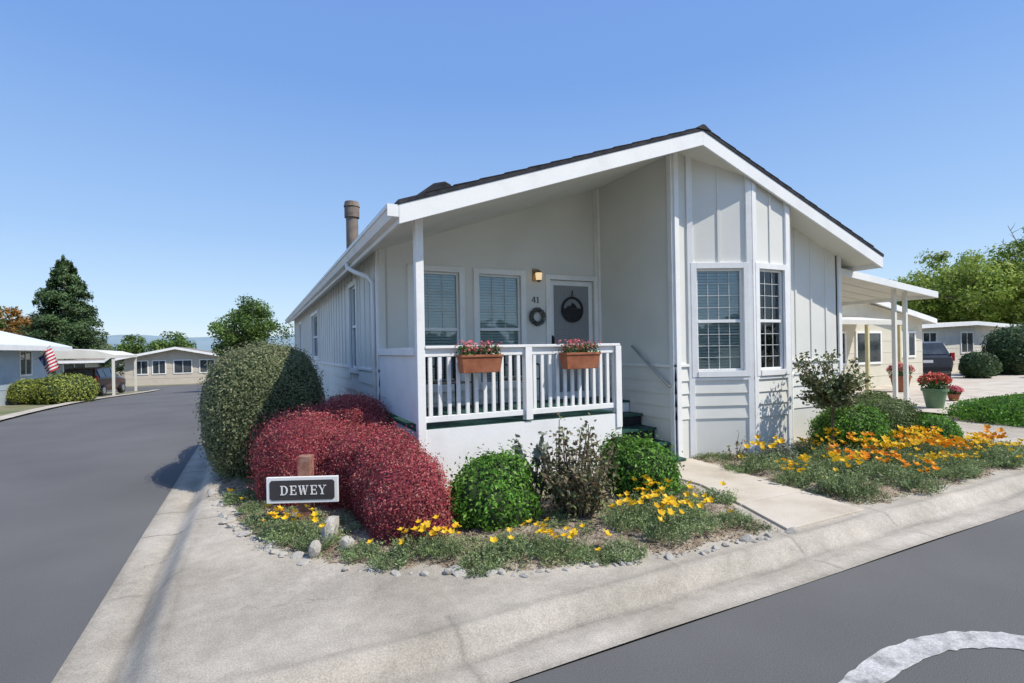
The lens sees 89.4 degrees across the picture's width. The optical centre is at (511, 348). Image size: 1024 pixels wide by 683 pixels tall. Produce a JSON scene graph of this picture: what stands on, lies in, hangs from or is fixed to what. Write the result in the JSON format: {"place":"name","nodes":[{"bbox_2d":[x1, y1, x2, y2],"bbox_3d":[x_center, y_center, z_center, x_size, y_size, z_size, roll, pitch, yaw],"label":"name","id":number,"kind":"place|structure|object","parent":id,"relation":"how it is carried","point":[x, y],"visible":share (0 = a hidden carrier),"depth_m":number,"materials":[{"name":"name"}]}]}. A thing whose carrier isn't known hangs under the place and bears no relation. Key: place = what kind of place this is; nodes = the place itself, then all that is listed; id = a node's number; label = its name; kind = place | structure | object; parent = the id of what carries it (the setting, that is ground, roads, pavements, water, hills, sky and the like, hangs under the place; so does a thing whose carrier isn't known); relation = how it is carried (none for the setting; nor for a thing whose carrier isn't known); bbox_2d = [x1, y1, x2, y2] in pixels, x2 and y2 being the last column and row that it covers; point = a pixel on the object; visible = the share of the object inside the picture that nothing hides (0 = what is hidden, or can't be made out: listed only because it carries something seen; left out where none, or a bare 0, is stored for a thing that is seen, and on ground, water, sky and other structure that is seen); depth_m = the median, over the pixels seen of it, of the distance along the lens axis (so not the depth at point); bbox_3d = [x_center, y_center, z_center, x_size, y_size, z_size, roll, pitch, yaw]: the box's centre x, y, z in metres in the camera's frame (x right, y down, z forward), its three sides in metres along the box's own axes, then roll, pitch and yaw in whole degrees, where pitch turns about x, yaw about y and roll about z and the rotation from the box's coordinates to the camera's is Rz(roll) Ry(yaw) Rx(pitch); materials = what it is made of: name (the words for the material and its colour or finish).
{"place":"outdoors","nodes":[
{"label":"outdoors","id":0,"kind":"place"},
{"bbox_2d":[0,389,159,419],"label":"pavement","id":1,"kind":"structure","parent":0,"point":[24,412],"depth_m":17.34,"materials":[{"name":"concrete"}]},
{"bbox_2d":[141,442,240,537],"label":"sidewalk","id":2,"kind":"structure","parent":0,"point":[186,503],"depth_m":6.02,"materials":[{"name":"concrete"}]},
{"bbox_2d":[425,348,473,414],"bbox_3d":[-0.846,0.428,6.890,0.484,0.900,0.488,-1,0,-35],"label":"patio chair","id":3,"kind":"object","parent":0,"point":[444,365],"visible":0.37,"depth_m":7.02,"materials":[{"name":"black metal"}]},
{"bbox_2d":[0,384,1023,682],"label":"road","id":4,"kind":"structure","parent":0,"point":[86,488],"depth_m":3.77,"materials":[{"name":"grey asphalt"}]},
{"bbox_2d":[838,631,1023,682],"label":"road marking","id":5,"kind":"object","parent":4,"relation":"on","point":[885,664],"visible":1,"depth_m":2.94,"materials":[{"name":"paint"}]},
{"bbox_2d":[0,370,1023,682],"bbox_3d":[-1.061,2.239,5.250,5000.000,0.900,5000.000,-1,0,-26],"label":"ground","id":6,"kind":"structure","parent":0,"point":[4,410],"depth_m":12.90,"materials":[{"name":"grey concrete"}]},
{"bbox_2d":[6,378,44,404],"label":"yellow green shrub","id":7,"kind":"object","parent":6,"relation":"on","point":[21,393],"visible":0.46,"depth_m":20.87,"materials":[{"name":"green plant"}]},
{"bbox_2d":[0,306,53,337],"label":"autumn tree","id":8,"kind":"object","parent":6,"relation":"on","point":[17,321],"visible":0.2,"depth_m":47.86,"materials":[{"name":"orange plant"}]},
{"bbox_2d":[0,331,71,405],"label":"blue house","id":9,"kind":"structure","parent":6,"relation":"on","point":[19,354],"depth_m":22.00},
{"bbox_2d":[18,350,32,376],"bbox_3d":[-21.253,0.621,22.615,0.060,1.160,1.360,-1,0,-26],"label":"window","id":10,"kind":"structure","parent":9,"relation":"in","point":[24,356],"depth_m":22.60,"materials":[{"name":"white glass"}]},
{"bbox_2d":[35,345,59,373],"bbox_3d":[-20.784,0.499,23.046,1.233,1.346,0.236,-1,0,7],"label":"flag","id":11,"kind":"object","parent":9,"relation":"attached to","point":[48,360],"visible":0.99,"depth_m":23.01,"materials":[{"name":"multicoloured fabric"}]},
{"bbox_2d":[30,373,100,404],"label":"yellow green shrub","id":12,"kind":"object","parent":6,"relation":"on","point":[61,388],"visible":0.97,"depth_m":20.72,"materials":[{"name":"green plant"}]},
{"bbox_2d":[16,254,123,375],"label":"conifer tree","id":13,"kind":"object","parent":6,"relation":"on","point":[66,318],"visible":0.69,"depth_m":44.85,"materials":[{"name":"green plant"}]},
{"bbox_2d":[50,358,119,376],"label":"brown house","id":14,"kind":"structure","parent":6,"relation":"on","point":[64,365],"depth_m":43.41,"materials":[{"name":"beige"}]},
{"bbox_2d":[63,367,125,395],"bbox_3d":[-24.645,1.918,30.594,1.900,1.685,4.470,-1,0,-18],"label":"parked car","id":15,"kind":"object","parent":6,"relation":"on","point":[103,375],"visible":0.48,"depth_m":29.62,"materials":[{"name":"red paint"}]},
{"bbox_2d":[53,349,136,395],"bbox_3d":[-25.383,1.393,30.049,5.000,2.750,6.000,-1,0,-26],"label":"white carport","id":16,"kind":"object","parent":6,"relation":"on","point":[81,353],"visible":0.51,"depth_m":28.36,"materials":[{"name":"white metal"}]},
{"bbox_2d":[111,333,149,353],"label":"leafy tree","id":17,"kind":"object","parent":6,"relation":"on","point":[133,346],"visible":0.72,"depth_m":74.55,"materials":[{"name":"green plant"}]},
{"bbox_2d":[115,347,218,385],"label":"beige house","id":18,"kind":"structure","parent":6,"relation":"on","point":[175,365],"depth_m":46.36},
{"bbox_2d":[144,333,197,351],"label":"leafy tree","id":19,"kind":"object","parent":6,"relation":"on","point":[172,342],"visible":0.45,"depth_m":64.72,"materials":[{"name":"green plant"}]},
{"bbox_2d":[206,293,294,356],"bbox_3d":[-15.232,-0.321,30.504,4.715,5.715,4.539,-1,0,-26],"label":"street tree","id":20,"kind":"object","parent":6,"relation":"on","point":[250,324],"visible":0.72,"depth_m":29.88,"materials":[{"name":"green plant"}]},
{"bbox_2d":[842,302,936,385],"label":"neighbour house","id":21,"kind":"structure","parent":6,"relation":"on","point":[853,336],"depth_m":20.05,"materials":[{"name":"beige paint"}]},
{"bbox_2d":[855,331,881,364],"bbox_3d":[13.601,-0.037,19.743,1.660,1.260,0.060,-1,0,-26],"label":"window","id":22,"kind":"structure","parent":21,"relation":"in","point":[875,336],"depth_m":19.80,"materials":[{"name":"grey glass"}]},
{"bbox_2d":[890,271,959,322],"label":"leafy tree","id":23,"kind":"object","parent":6,"relation":"on","point":[922,306],"visible":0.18,"depth_m":52.80,"materials":[{"name":"green plant"}]},
{"bbox_2d":[889,249,999,321],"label":"leafy tree","id":24,"kind":"object","parent":6,"relation":"on","point":[929,255],"visible":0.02,"depth_m":60.30,"materials":[{"name":"green plant"}]},
{"bbox_2d":[905,251,985,321],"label":"leafy tree","id":25,"kind":"object","parent":6,"relation":"on","point":[945,256],"visible":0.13,"depth_m":56.05,"materials":[{"name":"green plant"}]},
{"bbox_2d":[922,321,1015,370],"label":"cream house","id":26,"kind":"structure","parent":6,"relation":"on","point":[959,339],"depth_m":29.47,"materials":[{"name":"white paint"}]},
{"bbox_2d":[960,332,973,353],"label":"window","id":27,"kind":"structure","parent":26,"relation":"in","point":[966,338],"depth_m":29.90,"materials":[{"name":"grey glass"}]},
{"bbox_2d":[926,241,1023,324],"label":"leafy tree","id":28,"kind":"object","parent":6,"relation":"on","point":[996,305],"visible":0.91,"depth_m":48.82,"materials":[{"name":"green plant"}]},
{"bbox_2d":[958,351,996,378],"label":"dark shrub","id":29,"kind":"object","parent":6,"relation":"on","point":[973,364],"visible":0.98,"depth_m":23.05,"materials":[{"name":"green plant"}]},
{"bbox_2d":[964,227,1023,320],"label":"leafy tree","id":30,"kind":"object","parent":6,"relation":"on","point":[1020,248],"visible":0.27,"depth_m":50.04,"materials":[{"name":"green plant"}]},
{"bbox_2d":[979,325,1023,374],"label":"shrub","id":31,"kind":"object","parent":6,"relation":"on","point":[1005,347],"visible":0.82,"depth_m":24.90,"materials":[{"name":"green plant"}]},
{"bbox_2d":[0,0,1023,336],"label":"sky","id":32,"kind":"structure","parent":0,"point":[188,158],"materials":[{"name":"blue"}]},
{"bbox_2d":[96,319,968,350],"bbox_3d":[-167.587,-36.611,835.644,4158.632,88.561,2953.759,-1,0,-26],"label":"hills","id":33,"kind":"structure","parent":0,"point":[204,343],"depth_m":1127.57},
{"bbox_2d":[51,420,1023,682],"bbox_3d":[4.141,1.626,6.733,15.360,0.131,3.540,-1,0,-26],"label":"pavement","id":34,"kind":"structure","parent":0,"point":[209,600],"depth_m":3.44,"materials":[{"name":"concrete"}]},
{"bbox_2d":[365,537,410,571],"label":"poppy plant","id":35,"kind":"object","parent":34,"relation":"on","point":[378,562],"visible":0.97,"depth_m":3.92,"materials":[{"name":"green plant"}]},
{"bbox_2d":[455,536,505,577],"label":"poppy plant","id":36,"kind":"object","parent":34,"relation":"on","point":[475,569],"visible":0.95,"depth_m":3.85,"materials":[{"name":"green plant"}]},
{"bbox_2d":[511,431,550,510],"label":"silver plant","id":37,"kind":"object","parent":34,"relation":"on","point":[535,452],"visible":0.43,"depth_m":5.11,"materials":[{"name":"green plant"}]},
{"bbox_2d":[576,538,619,565],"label":"poppy plant","id":38,"kind":"object","parent":34,"relation":"on","point":[602,559],"visible":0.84,"depth_m":3.95,"materials":[{"name":"green plant"}]},
{"bbox_2d":[220,440,1001,571],"bbox_3d":[1.966,1.560,6.277,10.632,0.170,4.134,-1,0,-12],"label":"ground cover","id":39,"kind":"object","parent":34,"relation":"on","point":[726,456],"visible":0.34,"depth_m":4.70,"materials":[{"name":"green plant"}]},
{"bbox_2d":[597,529,649,564],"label":"poppy plant","id":40,"kind":"object","parent":34,"relation":"on","point":[639,553],"visible":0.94,"depth_m":4.01,"materials":[{"name":"green plant"}]},
{"bbox_2d":[285,124,883,489],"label":"house","id":41,"kind":"structure","parent":0,"point":[697,270],"depth_m":7.71,"materials":[{"name":"wood"}]},
{"bbox_2d":[311,310,319,359],"bbox_3d":[-5.826,-0.373,15.411,0.148,1.420,1.970,-1,0,-26],"label":"window","id":42,"kind":"structure","parent":41,"relation":"in","point":[315,336],"depth_m":15.78,"materials":[{"name":"white paint"}]},
{"bbox_2d":[348,278,358,373],"bbox_3d":[-2.813,-0.386,9.315,0.148,1.640,0.870,-1,0,-26],"label":"window","id":43,"kind":"structure","parent":41,"relation":"in","point":[354,348],"depth_m":9.56,"materials":[{"name":"white paint"}]},
{"bbox_2d":[407,264,465,392],"bbox_3d":[-1.139,-0.295,7.824,0.890,1.900,0.148,-1,0,-26],"label":"window","id":44,"kind":"structure","parent":41,"relation":"in","point":[431,324],"depth_m":7.90,"materials":[{"name":"white paint"}]},
{"bbox_2d":[456,339,503,372],"bbox_3d":[-0.370,0.082,5.804,0.519,0.370,0.292,-1,0,-26],"label":"flower box","id":45,"kind":"object","parent":41,"relation":"attached to","point":[476,362],"visible":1,"depth_m":5.72,"materials":[{"name":"ceramic"}]},
{"bbox_2d":[473,268,526,389],"bbox_3d":[-0.198,-0.312,8.289,0.910,1.900,0.148,-1,0,-26],"label":"window","id":46,"kind":"structure","parent":41,"relation":"in","point":[479,274],"depth_m":8.34,"materials":[{"name":"grey glass"}]},
{"bbox_2d":[498,347,540,407],"bbox_3d":[0.099,0.411,7.469,0.484,0.900,0.488,-1,0,-21],"label":"patio chair","id":47,"kind":"object","parent":41,"relation":"on","point":[513,378],"visible":0.25,"depth_m":7.59,"materials":[{"name":"black metal"}]},
{"bbox_2d":[545,274,598,398],"bbox_3d":[1.036,-0.208,8.889,1.060,2.080,0.111,-1,0,-26],"label":"door","id":48,"kind":"structure","parent":41,"relation":"in","point":[556,291],"depth_m":8.87,"materials":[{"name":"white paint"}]},
{"bbox_2d":[561,290,582,322],"bbox_3d":[1.036,-0.724,8.869,0.440,0.551,0.015,-1,0,-26],"label":"wreath","id":49,"kind":"object","parent":48,"relation":"attached to","point":[570,314],"visible":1,"depth_m":8.86,"materials":[{"name":"black metal"}]},
{"bbox_2d":[558,338,601,368],"bbox_3d":[0.830,0.059,6.399,0.536,0.373,0.289,-1,0,-26],"label":"flower box","id":50,"kind":"object","parent":41,"relation":"attached to","point":[582,358],"visible":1,"depth_m":6.32,"materials":[{"name":"ceramic"}]},
{"bbox_2d":[691,262,750,376],"bbox_3d":[3.045,-0.423,7.610,0.870,1.670,0.148,-1,0,-2],"label":"window","id":51,"kind":"structure","parent":41,"relation":"in","point":[705,319],"depth_m":7.63,"materials":[{"name":"white paint"}]},
{"bbox_2d":[755,262,789,375],"bbox_3d":[3.886,-0.438,7.809,0.730,1.670,0.148,-1,0,-26],"label":"window","id":52,"kind":"structure","parent":41,"relation":"in","point":[769,334],"depth_m":7.86,"materials":[{"name":"white paint"}]},
{"bbox_2d":[841,268,937,400],"bbox_3d":[5.430,0.060,13.753,3.280,2.990,8.540,-1,0,-26],"label":"carport awning","id":53,"kind":"object","parent":41,"relation":"attached to","point":[859,288],"visible":0.27,"depth_m":10.49,"materials":[{"name":"paint"}]},
{"bbox_2d":[218,439,1017,571],"bbox_3d":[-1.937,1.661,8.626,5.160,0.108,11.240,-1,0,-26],"label":"garden soil","id":54,"kind":"structure","parent":0,"point":[426,559],"depth_m":4.42,"materials":[{"name":"brown soil"}]},
{"bbox_2d":[220,486,261,504],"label":"poppy plant","id":55,"kind":"object","parent":54,"relation":"on","point":[229,496],"visible":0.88,"depth_m":5.64,"materials":[{"name":"green plant"}]},
{"bbox_2d":[193,338,328,480],"bbox_3d":[-3.954,0.860,8.333,1.854,2.025,4.326,-1,0,-26],"label":"hedge bush","id":56,"kind":"object","parent":54,"relation":"on","point":[243,388],"visible":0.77,"depth_m":6.67,"materials":[{"name":"green plant"}]},
{"bbox_2d":[235,503,286,527],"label":"poppy plant","id":57,"kind":"object","parent":54,"relation":"on","point":[249,519],"visible":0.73,"depth_m":4.90,"materials":[{"name":"green plant"}]},
{"bbox_2d":[252,504,321,545],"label":"poppy plant","id":58,"kind":"object","parent":54,"relation":"on","point":[274,534],"visible":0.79,"depth_m":4.48,"materials":[{"name":"green plant"}]},
{"bbox_2d":[266,454,338,522],"bbox_3d":[-1.961,1.409,4.902,0.660,0.790,0.151,-1,0,-2],"label":"street name sign","id":59,"kind":"object","parent":54,"relation":"on","point":[304,486],"visible":0.96,"depth_m":4.84,"materials":[{"name":"black metal"}]},
{"bbox_2d":[286,511,350,552],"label":"poppy plant","id":60,"kind":"object","parent":54,"relation":"on","point":[309,541],"visible":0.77,"depth_m":4.29,"materials":[{"name":"green plant"}]},
{"bbox_2d":[320,516,338,543],"bbox_3d":[-1.569,1.582,4.446,0.135,0.295,0.228,11,-8,-12],"label":"garden rock","id":61,"kind":"object","parent":54,"relation":"on","point":[331,524],"visible":0.61,"depth_m":4.37,"materials":[{"name":"stone"}]},
{"bbox_2d":[243,389,456,547],"bbox_3d":[-1.969,1.258,5.758,1.858,1.473,3.961,-1,0,-26],"label":"red barberry hedge","id":62,"kind":"object","parent":54,"relation":"on","point":[391,480],"visible":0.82,"depth_m":5.19,"materials":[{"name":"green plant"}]},
{"bbox_2d":[336,536,382,560],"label":"poppy plant","id":63,"kind":"object","parent":54,"relation":"on","point":[352,554],"visible":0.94,"depth_m":4.10,"materials":[{"name":"green plant"}]},
{"bbox_2d":[385,515,449,559],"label":"poppy plant","id":64,"kind":"object","parent":54,"relation":"on","point":[424,526],"visible":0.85,"depth_m":4.08,"materials":[{"name":"green plant"}]},
{"bbox_2d":[425,521,470,559],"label":"poppy plant","id":65,"kind":"object","parent":54,"relation":"on","point":[453,548],"visible":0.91,"depth_m":4.06,"materials":[{"name":"green plant"}]},
{"bbox_2d":[444,440,552,536],"bbox_3d":[-0.191,1.326,4.933,1.101,0.926,1.153,-1,0,-26],"label":"round shrub","id":66,"kind":"object","parent":54,"relation":"on","point":[492,491],"visible":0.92,"depth_m":4.63,"materials":[{"name":"green plant"}]},
{"bbox_2d":[482,535,523,559],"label":"poppy plant","id":67,"kind":"object","parent":54,"relation":"on","point":[510,549],"visible":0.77,"depth_m":4.03,"materials":[{"name":"green plant"}]},
{"bbox_2d":[509,517,571,559],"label":"poppy plant","id":68,"kind":"object","parent":54,"relation":"on","point":[545,539],"visible":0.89,"depth_m":4.04,"materials":[{"name":"green plant"}]},
{"bbox_2d":[538,523,594,562],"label":"poppy plant","id":69,"kind":"object","parent":54,"relation":"on","point":[572,534],"visible":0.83,"depth_m":4.01,"materials":[{"name":"green plant"}]},
{"bbox_2d":[528,412,619,518],"bbox_3d":[0.605,1.152,5.032,0.872,1.090,0.974,-1,0,-3],"label":"shrub","id":70,"kind":"object","parent":54,"relation":"on","point":[575,490],"visible":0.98,"depth_m":4.86,"materials":[{"name":"green plant"}]},
{"bbox_2d":[595,494,657,531],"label":"poppy plant","id":71,"kind":"object","parent":54,"relation":"on","point":[613,516],"visible":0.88,"depth_m":4.57,"materials":[{"name":"green plant"}]},
{"bbox_2d":[607,490,658,524],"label":"poppy plant","id":72,"kind":"object","parent":54,"relation":"on","point":[641,499],"visible":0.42,"depth_m":4.75,"materials":[{"name":"green plant"}]},
{"bbox_2d":[595,427,685,500],"bbox_3d":[1.433,1.300,5.679,0.989,0.881,0.962,-1,0,-26],"label":"round shrub","id":73,"kind":"object","parent":54,"relation":"on","point":[638,458],"visible":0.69,"depth_m":5.45,"materials":[{"name":"green plant"}]},
{"bbox_2d":[620,474,687,512],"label":"poppy plant","id":74,"kind":"object","parent":54,"relation":"on","point":[650,484],"visible":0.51,"depth_m":5.12,"materials":[{"name":"green plant"}]},
{"bbox_2d":[633,486,693,528],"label":"poppy plant","id":75,"kind":"object","parent":54,"relation":"on","point":[665,496],"visible":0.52,"depth_m":4.64,"materials":[{"name":"green plant"}]},
{"bbox_2d":[636,497,698,544],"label":"poppy plant","id":76,"kind":"object","parent":54,"relation":"on","point":[653,529],"visible":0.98,"depth_m":4.32,"materials":[{"name":"green plant"}]},
{"bbox_2d":[665,491,730,534],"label":"poppy plant","id":77,"kind":"object","parent":54,"relation":"on","point":[695,522],"visible":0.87,"depth_m":4.46,"materials":[{"name":"green plant"}]},
{"bbox_2d":[695,481,738,505],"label":"poppy plant","id":78,"kind":"object","parent":54,"relation":"on","point":[728,498],"visible":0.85,"depth_m":5.33,"materials":[{"name":"green plant"}]},
{"bbox_2d":[673,459,863,529],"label":"path","id":79,"kind":"structure","parent":0,"point":[783,506],"depth_m":5.43,"materials":[{"name":"concrete"}]},
{"bbox_2d":[696,441,1017,504],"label":"garden soil","id":80,"kind":"structure","parent":0,"point":[891,490],"depth_m":5.97,"materials":[{"name":"brown soil"}]},
{"bbox_2d":[736,434,794,472],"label":"poppy plant","id":81,"kind":"object","parent":80,"relation":"on","point":[755,461],"visible":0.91,"depth_m":6.64,"materials":[{"name":"green plant"}]},
{"bbox_2d":[754,434,798,461],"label":"grey shrub","id":82,"kind":"object","parent":80,"relation":"on","point":[782,449],"visible":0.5,"depth_m":7.01,"materials":[{"name":"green plant"}]},
{"bbox_2d":[767,457,815,486],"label":"poppy plant","id":83,"kind":"object","parent":80,"relation":"on","point":[801,480],"visible":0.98,"depth_m":5.98,"materials":[{"name":"green plant"}]},
{"bbox_2d":[781,453,832,481],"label":"poppy plant","id":84,"kind":"object","parent":80,"relation":"on","point":[815,471],"visible":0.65,"depth_m":6.12,"materials":[{"name":"green plant"}]},
{"bbox_2d":[792,349,875,449],"bbox_3d":[4.579,0.798,7.332,1.014,1.606,0.911,-1,0,7],"label":"standard rose","id":85,"kind":"object","parent":80,"relation":"on","point":[830,394],"visible":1,"depth_m":7.21,"materials":[{"name":"green plant"}]},
{"bbox_2d":[816,443,878,477],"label":"poppy plant","id":86,"kind":"object","parent":80,"relation":"on","point":[863,452],"visible":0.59,"depth_m":6.14,"materials":[{"name":"green plant"}]},
{"bbox_2d":[814,451,884,497],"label":"poppy plant","id":87,"kind":"object","parent":80,"relation":"on","point":[868,487],"visible":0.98,"depth_m":5.50,"materials":[{"name":"green plant"}]},
{"bbox_2d":[801,400,899,451],"bbox_3d":[5.001,1.203,7.695,1.260,0.962,1.131,-1,0,-26],"label":"round shrub","id":88,"kind":"object","parent":80,"relation":"on","point":[860,419],"visible":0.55,"depth_m":7.38,"materials":[{"name":"green plant"}]},
{"bbox_2d":[851,449,917,481],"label":"poppy plant","id":89,"kind":"object","parent":80,"relation":"on","point":[895,472],"visible":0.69,"depth_m":6.04,"materials":[{"name":"green plant"}]},
{"bbox_2d":[848,395,923,442],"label":"round shrub","id":90,"kind":"object","parent":80,"relation":"on","point":[900,412],"visible":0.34,"depth_m":8.03,"materials":[{"name":"green plant"}]},
{"bbox_2d":[877,434,929,468],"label":"poppy plant","id":91,"kind":"object","parent":80,"relation":"on","point":[885,437],"visible":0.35,"depth_m":6.48,"materials":[{"name":"green plant"}]},
{"bbox_2d":[888,458,952,494],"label":"poppy plant","id":92,"kind":"object","parent":80,"relation":"on","point":[927,486],"visible":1,"depth_m":5.67,"materials":[{"name":"green plant"}]},
{"bbox_2d":[913,411,964,441],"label":"round shrub","id":93,"kind":"object","parent":80,"relation":"on","point":[944,423],"visible":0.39,"depth_m":7.97,"materials":[{"name":"green plant"}]},
{"bbox_2d":[911,432,982,461],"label":"poppy plant","id":94,"kind":"object","parent":80,"relation":"on","point":[929,440],"visible":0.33,"depth_m":6.82,"materials":[{"name":"orange plant"}]},
{"bbox_2d":[917,450,979,480],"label":"poppy plant","id":95,"kind":"object","parent":80,"relation":"on","point":[958,473],"visible":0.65,"depth_m":6.08,"materials":[{"name":"green plant"}]},
{"bbox_2d":[957,435,1018,463],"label":"poppy plant","id":96,"kind":"object","parent":80,"relation":"on","point":[1001,458],"visible":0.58,"depth_m":6.74,"materials":[{"name":"green plant"}]},
{"bbox_2d":[969,424,1023,449],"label":"poppy plant","id":97,"kind":"object","parent":80,"relation":"on","point":[994,434],"visible":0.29,"depth_m":7.29,"materials":[{"name":"orange plant"}]},
{"bbox_2d":[851,371,1023,413],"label":"neighbour driveway","id":98,"kind":"structure","parent":0,"point":[1002,384],"depth_m":18.35,"materials":[{"name":"concrete"}]},
{"bbox_2d":[842,317,901,391],"bbox_3d":[11.611,0.172,17.910,4.000,2.650,1.440,-1,0,-26],"label":"patio cover","id":99,"kind":"object","parent":98,"relation":"on","point":[855,320],"visible":0.41,"depth_m":17.33,"materials":[{"name":"white"}]},
{"bbox_2d":[915,371,952,408],"bbox_3d":[10.740,1.037,13.176,0.771,0.931,0.768,-1,0,-26],"label":"flower pot","id":100,"kind":"object","parent":98,"relation":"on","point":[935,391],"visible":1,"depth_m":13.01,"materials":[{"name":"green ceramic"}]},
{"bbox_2d":[922,341,954,377],"bbox_3d":[18.528,0.529,23.955,1.900,1.685,4.470,-1,0,24],"label":"parked car","id":101,"kind":"object","parent":98,"relation":"on","point":[939,357],"visible":0.29,"depth_m":21.91,"materials":[{"name":"blue paint"}]},
{"bbox_2d":[945,416,1023,426],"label":"garden soil","id":102,"kind":"structure","parent":0,"point":[956,419],"depth_m":10.54,"materials":[{"name":"brown soil"}]},
{"bbox_2d":[937,392,1023,426],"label":"green hedge","id":103,"kind":"object","parent":102,"relation":"on","point":[1005,408],"visible":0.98,"depth_m":10.40,"materials":[{"name":"green plant"}]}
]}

